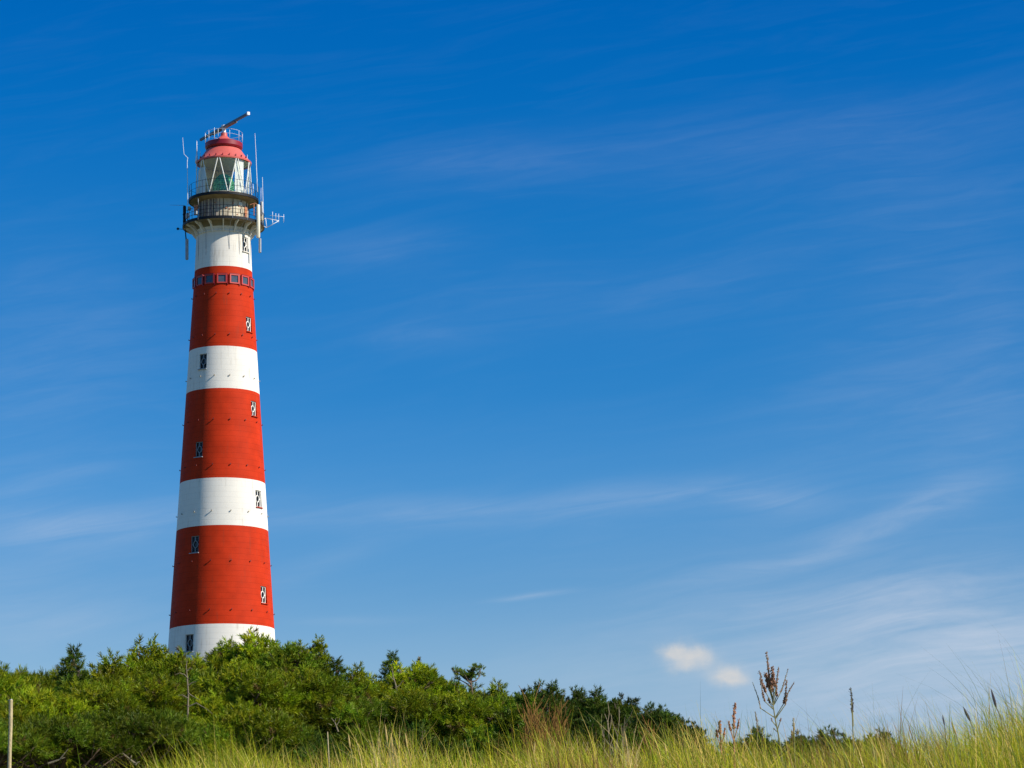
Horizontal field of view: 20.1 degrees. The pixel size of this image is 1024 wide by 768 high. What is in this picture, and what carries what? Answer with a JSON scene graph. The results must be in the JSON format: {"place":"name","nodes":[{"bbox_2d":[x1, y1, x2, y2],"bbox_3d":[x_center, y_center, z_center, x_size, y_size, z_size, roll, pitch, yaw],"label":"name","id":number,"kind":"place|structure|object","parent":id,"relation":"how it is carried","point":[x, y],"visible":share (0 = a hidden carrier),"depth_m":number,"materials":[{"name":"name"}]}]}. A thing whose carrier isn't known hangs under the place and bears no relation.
{"place":"outdoors","nodes":[
{"label":"outdoors","id":0,"kind":"place"},
{"bbox_2d":[0,0,1023,758],"label":"sky","id":1,"kind":"structure","parent":0,"point":[651,350],"materials":[{"name":"blue"}]},
{"bbox_2d":[46,654,1023,767],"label":"dune grass","id":2,"kind":"structure","parent":0,"point":[918,759],"depth_m":14.42,"materials":[{"name":"green plant"}]},
{"bbox_3d":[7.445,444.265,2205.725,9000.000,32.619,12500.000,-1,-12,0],"label":"ground","id":3,"kind":"structure","parent":0,"visible":0},
{"bbox_2d":[7,699,12,767],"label":"wooden post","id":4,"kind":"object","parent":3,"relation":"on","point":[10,727],"visible":1,"depth_m":44.84,"materials":[{"name":"brown wood"}]},
{"bbox_2d":[0,660,52,702],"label":"bush","id":5,"kind":"object","parent":3,"relation":"on","point":[8,683],"visible":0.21,"depth_m":73.40,"materials":[{"name":"green plant"}]},
{"bbox_2d":[0,714,81,767],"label":"bush","id":6,"kind":"object","parent":3,"relation":"on","point":[20,736],"visible":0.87,"depth_m":56.12,"materials":[{"name":"green plant"}]},
{"bbox_2d":[11,663,72,695],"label":"bush","id":7,"kind":"object","parent":3,"relation":"on","point":[46,677],"visible":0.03,"depth_m":77.85,"materials":[{"name":"green plant"}]},
{"bbox_2d":[0,685,104,767],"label":"bush","id":8,"kind":"object","parent":3,"relation":"on","point":[32,704],"visible":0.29,"depth_m":65.56,"materials":[{"name":"green plant"}]},
{"bbox_2d":[48,749,67,764],"bbox_3d":[-6.865,5.616,43.697,0.312,0.238,0.227,-1,-12,0],"label":"dead branch","id":9,"kind":"object","parent":3,"relation":"on","point":[51,762],"visible":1,"depth_m":43.77,"materials":[{"name":"grey wood"}]},
{"bbox_2d":[47,642,92,697],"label":"pine tree","id":10,"kind":"object","parent":3,"relation":"on","point":[73,656],"visible":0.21,"depth_m":73.95,"materials":[{"name":"green plant"}]},
{"bbox_2d":[0,706,146,767],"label":"pine tree","id":11,"kind":"object","parent":3,"relation":"on","point":[72,731],"visible":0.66,"depth_m":57.10,"materials":[{"name":"green plant"}]},
{"bbox_2d":[28,673,150,767],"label":"bush","id":12,"kind":"object","parent":3,"relation":"on","point":[91,695],"visible":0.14,"depth_m":66.46,"materials":[{"name":"green plant"}]},
{"bbox_2d":[49,647,141,688],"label":"pine tree","id":13,"kind":"object","parent":3,"relation":"on","point":[105,666],"visible":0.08,"depth_m":75.75,"materials":[{"name":"green plant"}]},
{"bbox_2d":[31,702,208,767],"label":"bush","id":14,"kind":"object","parent":3,"relation":"on","point":[137,722],"visible":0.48,"depth_m":58.07,"materials":[{"name":"green plant"}]},
{"bbox_2d":[123,753,139,765],"bbox_3d":[-5.222,5.137,39.702,0.200,0.181,0.273,2,-12,-16],"label":"dead branch","id":15,"kind":"object","parent":3,"relation":"on","point":[134,763],"visible":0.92,"depth_m":39.78,"materials":[{"name":"grey wood"}]},
{"bbox_2d":[74,663,206,725],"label":"bush","id":16,"kind":"object","parent":3,"relation":"on","point":[157,691],"visible":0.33,"depth_m":68.29,"materials":[{"name":"green plant"}]},
{"bbox_2d":[117,633,187,679],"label":"pine tree","id":17,"kind":"object","parent":3,"relation":"on","point":[153,652],"visible":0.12,"depth_m":79.91,"materials":[{"name":"green plant"}]},
{"bbox_2d":[107,707,235,767],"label":"pine tree","id":18,"kind":"object","parent":3,"relation":"on","point":[191,723],"visible":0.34,"depth_m":58.76,"materials":[{"name":"green plant"}]},
{"bbox_2d":[140,645,229,685],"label":"pine tree","id":19,"kind":"object","parent":3,"relation":"on","point":[174,662],"visible":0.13,"depth_m":75.70,"materials":[{"name":"green plant"}]},
{"bbox_2d":[175,662,209,720],"bbox_3d":[-7.067,7.093,64.430,0.827,1.924,0.239,-1,-12,0],"label":"dead tree","id":20,"kind":"object","parent":3,"relation":"on","point":[188,694],"visible":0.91,"depth_m":64.47,"materials":[{"name":"grey wood"}]},
{"bbox_2d":[173,664,241,737],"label":"bush","id":21,"kind":"object","parent":3,"relation":"on","point":[192,677],"visible":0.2,"depth_m":69.53,"materials":[{"name":"green plant"}]},
{"bbox_2d":[203,634,234,672],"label":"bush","id":22,"kind":"object","parent":3,"relation":"on","point":[218,645],"visible":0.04,"depth_m":84.01,"materials":[{"name":"green plant"}]},
{"bbox_2d":[168,112,282,660],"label":"lighthouse","id":23,"kind":"object","parent":3,"relation":"on","point":[222,586],"visible":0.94,"depth_m":281.96,"materials":[{"name":"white paint"}]},
{"bbox_2d":[184,634,193,652],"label":"window","id":24,"kind":"structure","parent":23,"relation":"in","point":[189,638],"depth_m":276.65,"materials":[{"name":"black glass"}]},
{"bbox_2d":[189,536,198,553],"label":"window","id":25,"kind":"structure","parent":23,"relation":"in","point":[194,539],"depth_m":279.03,"materials":[{"name":"black glass"}]},
{"bbox_2d":[192,277,195,288],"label":"lookout window","id":26,"kind":"structure","parent":23,"relation":"in","point":[194,279],"depth_m":286.76,"materials":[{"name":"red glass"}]},
{"bbox_2d":[193,441,202,457],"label":"window","id":27,"kind":"structure","parent":23,"relation":"in","point":[199,445],"depth_m":281.42,"materials":[{"name":"black glass"}]},
{"bbox_2d":[196,275,203,285],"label":"lookout window","id":28,"kind":"structure","parent":23,"relation":"in","point":[199,279],"depth_m":285.99,"materials":[{"name":"red glass"}]},
{"bbox_2d":[198,354,206,369],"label":"window","id":29,"kind":"structure","parent":23,"relation":"in","point":[203,357],"depth_m":283.70,"materials":[{"name":"black glass"}]},
{"bbox_2d":[205,273,214,284],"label":"lookout window","id":30,"kind":"structure","parent":23,"relation":"in","point":[209,278],"depth_m":285.33,"materials":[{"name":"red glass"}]},
{"bbox_2d":[217,273,227,284],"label":"lookout window","id":31,"kind":"structure","parent":23,"relation":"in","point":[221,277],"depth_m":285.16,"materials":[{"name":"red glass"}]},
{"bbox_2d":[229,273,239,285],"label":"lookout window","id":32,"kind":"structure","parent":23,"relation":"in","point":[234,278],"depth_m":285.47,"materials":[{"name":"red glass"}]},
{"bbox_2d":[241,274,248,287],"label":"lookout window","id":33,"kind":"structure","parent":23,"relation":"in","point":[244,278],"depth_m":286.27,"materials":[{"name":"red glass"}]},
{"bbox_2d":[242,237,248,252],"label":"window","id":34,"kind":"structure","parent":23,"relation":"in","point":[244,240],"depth_m":287.60,"materials":[{"name":"white glass"}]},
{"bbox_2d":[246,317,252,332],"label":"window","id":35,"kind":"structure","parent":23,"relation":"in","point":[248,324],"depth_m":285.78,"materials":[{"name":"white glass"}]},
{"bbox_2d":[249,277,253,290],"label":"lookout window","id":36,"kind":"structure","parent":23,"relation":"in","point":[251,281],"depth_m":287.32,"materials":[{"name":"red glass"}]},
{"bbox_2d":[251,401,257,417],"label":"window","id":37,"kind":"structure","parent":23,"relation":"in","point":[252,402],"depth_m":283.91,"materials":[{"name":"white glass"}]},
{"bbox_2d":[255,490,262,508],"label":"window","id":38,"kind":"structure","parent":23,"relation":"in","point":[257,492],"depth_m":281.83,"materials":[{"name":"white glass"}]},
{"bbox_2d":[261,586,268,604],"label":"window","id":39,"kind":"structure","parent":23,"relation":"in","point":[262,587],"depth_m":279.64,"materials":[{"name":"white glass"}]},
{"bbox_2d":[165,695,323,767],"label":"bush","id":40,"kind":"object","parent":3,"relation":"on","point":[279,725],"visible":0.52,"depth_m":59.13,"materials":[{"name":"green plant"}]},
{"bbox_2d":[196,626,295,704],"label":"pine tree","id":41,"kind":"object","parent":3,"relation":"on","point":[251,650],"visible":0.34,"depth_m":81.60,"materials":[{"name":"green plant"}]},
{"bbox_2d":[185,654,316,741],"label":"bush","id":42,"kind":"object","parent":3,"relation":"on","point":[255,678],"visible":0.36,"depth_m":69.22,"materials":[{"name":"green plant"}]},
{"bbox_2d":[250,639,332,679],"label":"pine tree","id":43,"kind":"object","parent":3,"relation":"on","point":[293,657],"visible":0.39,"depth_m":79.56,"materials":[{"name":"green plant"}]},
{"bbox_2d":[232,663,376,749],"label":"bush","id":44,"kind":"object","parent":3,"relation":"on","point":[317,686],"visible":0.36,"depth_m":69.86,"materials":[{"name":"green plant"}]},
{"bbox_2d":[244,709,367,767],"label":"bush","id":45,"kind":"object","parent":3,"relation":"on","point":[312,746],"visible":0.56,"depth_m":58.99,"materials":[{"name":"green plant"}]},
{"bbox_2d":[305,634,344,679],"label":"pine tree","id":46,"kind":"object","parent":3,"relation":"on","point":[320,648],"visible":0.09,"depth_m":82.09,"materials":[{"name":"green plant"}]},
{"bbox_2d":[327,732,329,767],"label":"wooden stake","id":47,"kind":"object","parent":3,"relation":"on","point":[328,749],"visible":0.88,"depth_m":39.81,"materials":[{"name":"brown wood"}]},
{"bbox_2d":[326,656,349,681],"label":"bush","id":48,"kind":"object","parent":3,"relation":"on","point":[335,668],"visible":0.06,"depth_m":80.03,"materials":[{"name":"green plant"}]},
{"bbox_2d":[348,734,353,766],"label":"marram ear","id":49,"kind":"object","parent":3,"relation":"on","point":[350,748],"visible":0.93,"depth_m":14.53},
{"bbox_2d":[310,690,410,766],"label":"pine tree","id":50,"kind":"object","parent":3,"relation":"on","point":[359,711],"visible":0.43,"depth_m":69.81,"materials":[{"name":"green plant"}]},
{"bbox_2d":[342,661,396,705],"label":"pine tree","id":51,"kind":"object","parent":3,"relation":"on","point":[364,682],"visible":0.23,"depth_m":77.78,"materials":[{"name":"green plant"}]},
{"bbox_2d":[385,726,390,764],"bbox_3d":[-0.619,1.985,14.501,0.031,0.562,0.008,-1,-12,0],"label":"marram ear","id":52,"kind":"object","parent":3,"relation":"on","point":[387,741],"visible":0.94,"depth_m":14.54},
{"bbox_2d":[377,649,405,683],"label":"pine tree","id":53,"kind":"object","parent":3,"relation":"on","point":[387,666],"visible":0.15,"depth_m":83.97,"materials":[{"name":"green plant"}]},
{"bbox_2d":[346,707,444,767],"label":"straw tussock","id":54,"kind":"object","parent":3,"relation":"on","point":[377,764],"visible":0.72,"depth_m":14.46,"materials":[{"name":"yellow plant"}]},
{"bbox_2d":[391,668,402,690],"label":"dead tree","id":55,"kind":"object","parent":3,"relation":"on","point":[394,680],"visible":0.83,"depth_m":78.98,"materials":[{"name":"grey wood"}]},
{"bbox_2d":[357,679,475,763],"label":"pine tree","id":56,"kind":"object","parent":3,"relation":"on","point":[411,699],"visible":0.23,"depth_m":70.91,"materials":[{"name":"green plant"}]},
{"bbox_2d":[377,656,456,720],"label":"pine tree","id":57,"kind":"object","parent":3,"relation":"on","point":[426,676],"visible":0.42,"depth_m":79.53,"materials":[{"name":"green plant"}]},
{"bbox_2d":[363,718,481,767],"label":"pine tree","id":58,"kind":"object","parent":3,"relation":"on","point":[420,734],"visible":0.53,"depth_m":61.26,"materials":[{"name":"green plant"}]},
{"bbox_2d":[431,676,483,694],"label":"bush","id":59,"kind":"object","parent":3,"relation":"on","point":[461,685],"visible":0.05,"depth_m":81.91,"materials":[{"name":"green plant"}]},
{"bbox_2d":[411,685,530,767],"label":"pine tree","id":60,"kind":"object","parent":3,"relation":"on","point":[465,710],"visible":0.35,"depth_m":70.66,"materials":[{"name":"green plant"}]},
{"bbox_2d":[442,663,508,704],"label":"pine tree","id":61,"kind":"object","parent":3,"relation":"on","point":[468,675],"visible":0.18,"depth_m":79.92,"materials":[{"name":"green plant"}]},
{"bbox_2d":[478,677,512,705],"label":"pine tree","id":62,"kind":"object","parent":3,"relation":"on","point":[494,689],"visible":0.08,"depth_m":79.72,"materials":[{"name":"green plant"}]},
{"bbox_2d":[462,688,570,767],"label":"pine tree","id":63,"kind":"object","parent":3,"relation":"on","point":[510,719],"visible":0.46,"depth_m":67.31,"materials":[{"name":"green plant"}]},
{"bbox_2d":[512,681,570,763],"bbox_3d":[0.319,4.178,29.779,0.627,2.228,0.876,-1,-12,0],"label":"brown shrub","id":64,"kind":"object","parent":3,"relation":"on","point":[535,724],"visible":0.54,"depth_m":29.73,"materials":[{"name":"plant"}]},
{"bbox_2d":[507,678,580,729],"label":"pine tree","id":65,"kind":"object","parent":3,"relation":"on","point":[546,693],"visible":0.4,"depth_m":71.56,"materials":[{"name":"green plant"}]},
{"bbox_2d":[548,730,587,764],"bbox_3d":[0.543,4.274,28.753,0.396,1.686,0.738,1,-12,-9],"label":"brown shrub","id":66,"kind":"object","parent":3,"relation":"on","point":[567,743],"visible":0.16,"depth_m":28.70,"materials":[{"name":"brown plant"}]},
{"bbox_2d":[543,713,619,763],"bbox_3d":[1.740,9.150,63.489,2.474,3.873,2.582,-11,-16,41],"label":"pine tree","id":67,"kind":"object","parent":3,"relation":"on","point":[591,726],"visible":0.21,"depth_m":63.22,"materials":[{"name":"green plant"}]},
{"bbox_2d":[563,685,611,735],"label":"shrubby pine","id":68,"kind":"object","parent":3,"relation":"on","point":[578,695],"visible":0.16,"depth_m":73.48,"materials":[{"name":"green plant"}]},
{"bbox_2d":[571,685,614,737],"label":"pine tree","id":69,"kind":"object","parent":3,"relation":"on","point":[596,697],"visible":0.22,"depth_m":71.77,"materials":[{"name":"green plant"}]},
{"bbox_2d":[578,692,642,735],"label":"shrubby pine","id":70,"kind":"object","parent":3,"relation":"on","point":[617,708],"visible":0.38,"depth_m":71.51,"materials":[{"name":"green plant"}]},
{"bbox_2d":[601,705,632,767],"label":"brown shrub","id":71,"kind":"object","parent":3,"relation":"on","point":[609,743],"visible":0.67,"depth_m":29.99,"materials":[{"name":"brown plant"}]},
{"bbox_2d":[598,724,654,767],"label":"straw tussock","id":72,"kind":"object","parent":3,"relation":"on","point":[627,753],"visible":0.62,"depth_m":14.39,"materials":[{"name":"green plant"}]},
{"bbox_2d":[591,720,667,767],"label":"pine tree","id":73,"kind":"object","parent":3,"relation":"on","point":[637,737],"visible":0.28,"depth_m":62.40,"materials":[{"name":"green plant"}]},
{"bbox_2d":[633,718,665,766],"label":"brown shrub","id":74,"kind":"object","parent":3,"relation":"on","point":[645,736],"visible":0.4,"depth_m":29.83,"materials":[{"name":"plant"}]},
{"bbox_2d":[614,701,685,743],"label":"pine tree","id":75,"kind":"object","parent":3,"relation":"on","point":[657,716],"visible":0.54,"depth_m":69.42,"materials":[{"name":"green plant"}]},
{"bbox_2d":[655,714,714,748],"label":"shrubby pine","id":76,"kind":"object","parent":3,"relation":"on","point":[682,719],"visible":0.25,"depth_m":69.43,"materials":[{"name":"green plant"}]},
{"bbox_2d":[656,733,718,767],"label":"pine tree","id":77,"kind":"object","parent":3,"relation":"on","point":[669,743],"visible":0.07,"depth_m":60.66,"materials":[{"name":"green plant"}]},
{"bbox_2d":[676,727,700,754],"bbox_3d":[1.835,4.396,29.736,0.335,1.795,0.807,-2,-12,3],"label":"brown shrub","id":78,"kind":"object","parent":3,"relation":"on","point":[690,737],"visible":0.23,"depth_m":29.67,"materials":[{"name":"plant"}]},
{"bbox_2d":[715,720,725,764],"bbox_3d":[1.055,1.936,14.584,0.058,0.486,0.054,-1,-12,0],"label":"rusty dock","id":79,"kind":"object","parent":3,"relation":"on","point":[718,731],"visible":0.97,"depth_m":14.62,"materials":[{"name":"brown plant"}]},
{"bbox_2d":[728,702,739,767],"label":"rusty dock","id":80,"kind":"object","parent":3,"relation":"on","point":[734,718],"visible":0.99,"depth_m":14.54,"materials":[{"name":"brown plant"}]},
{"bbox_2d":[720,725,793,766],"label":"shrubby pine","id":81,"kind":"object","parent":3,"relation":"on","point":[755,737],"visible":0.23,"depth_m":61.31,"materials":[{"name":"green plant"}]},
{"bbox_2d":[755,712,758,761],"bbox_3d":[1.259,1.943,14.793,0.022,0.536,0.039,-3,-12,10],"label":"rusty dock","id":82,"kind":"object","parent":3,"relation":"on","point":[756,719],"visible":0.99,"depth_m":14.83,"materials":[{"name":"brown plant"}]},
{"bbox_2d":[752,652,793,767],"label":"dock plant","id":83,"kind":"object","parent":3,"relation":"on","point":[771,682],"visible":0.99,"depth_m":14.97,"materials":[{"name":"brown plant"}]},
{"bbox_2d":[790,718,798,767],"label":"straw dock","id":84,"kind":"object","parent":3,"relation":"on","point":[794,737],"visible":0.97,"depth_m":14.83,"materials":[{"name":"beige plant"}]},
{"bbox_2d":[775,730,831,767],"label":"shrubby pine","id":85,"kind":"object","parent":3,"relation":"on","point":[798,739],"visible":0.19,"depth_m":61.38,"materials":[{"name":"green plant"}]},
{"bbox_2d":[619,619,1023,767],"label":"tall marram blades","id":86,"kind":"object","parent":3,"relation":"on","point":[1004,726],"visible":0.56,"depth_m":14.53,"materials":[{"name":"green plant"}]},
{"bbox_2d":[802,725,866,767],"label":"shrubby pine","id":87,"kind":"object","parent":3,"relation":"on","point":[835,732],"visible":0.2,"depth_m":61.47,"materials":[{"name":"green plant"}]},
{"bbox_2d":[849,687,853,766],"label":"seed spike plant","id":88,"kind":"object","parent":3,"relation":"on","point":[852,703],"visible":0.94,"depth_m":15.06,"materials":[{"name":"brown plant"}]},
{"bbox_2d":[857,727,907,767],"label":"shrubby pine","id":89,"kind":"object","parent":3,"relation":"on","point":[882,732],"visible":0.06,"depth_m":63.51,"materials":[{"name":"green plant"}]},
{"bbox_2d":[942,715,947,764],"bbox_3d":[2.175,1.906,14.508,0.017,0.498,0.007,-1,-12,0],"label":"marram ear","id":90,"kind":"object","parent":3,"relation":"on","point":[945,732],"visible":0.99,"depth_m":14.54},
{"bbox_2d":[951,722,960,765],"bbox_3d":[2.199,1.894,14.306,0.042,0.458,0.010,-1,-12,0],"label":"marram ear","id":91,"kind":"object","parent":3,"relation":"on","point":[957,737],"visible":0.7,"depth_m":14.34},
{"bbox_2d":[963,707,976,740],"bbox_3d":[2.292,1.855,14.416,0.070,0.499,0.012,-1,-12,0],"label":"marram ear","id":92,"kind":"object","parent":3,"relation":"on","point":[967,715],"visible":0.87,"depth_m":14.45},
{"bbox_2d":[991,690,1006,761],"bbox_3d":[2.429,1.790,14.429,0.060,0.547,0.012,-1,-12,0],"label":"marram ear","id":93,"kind":"object","parent":3,"relation":"on","point":[994,700],"visible":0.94,"depth_m":14.46}
]}

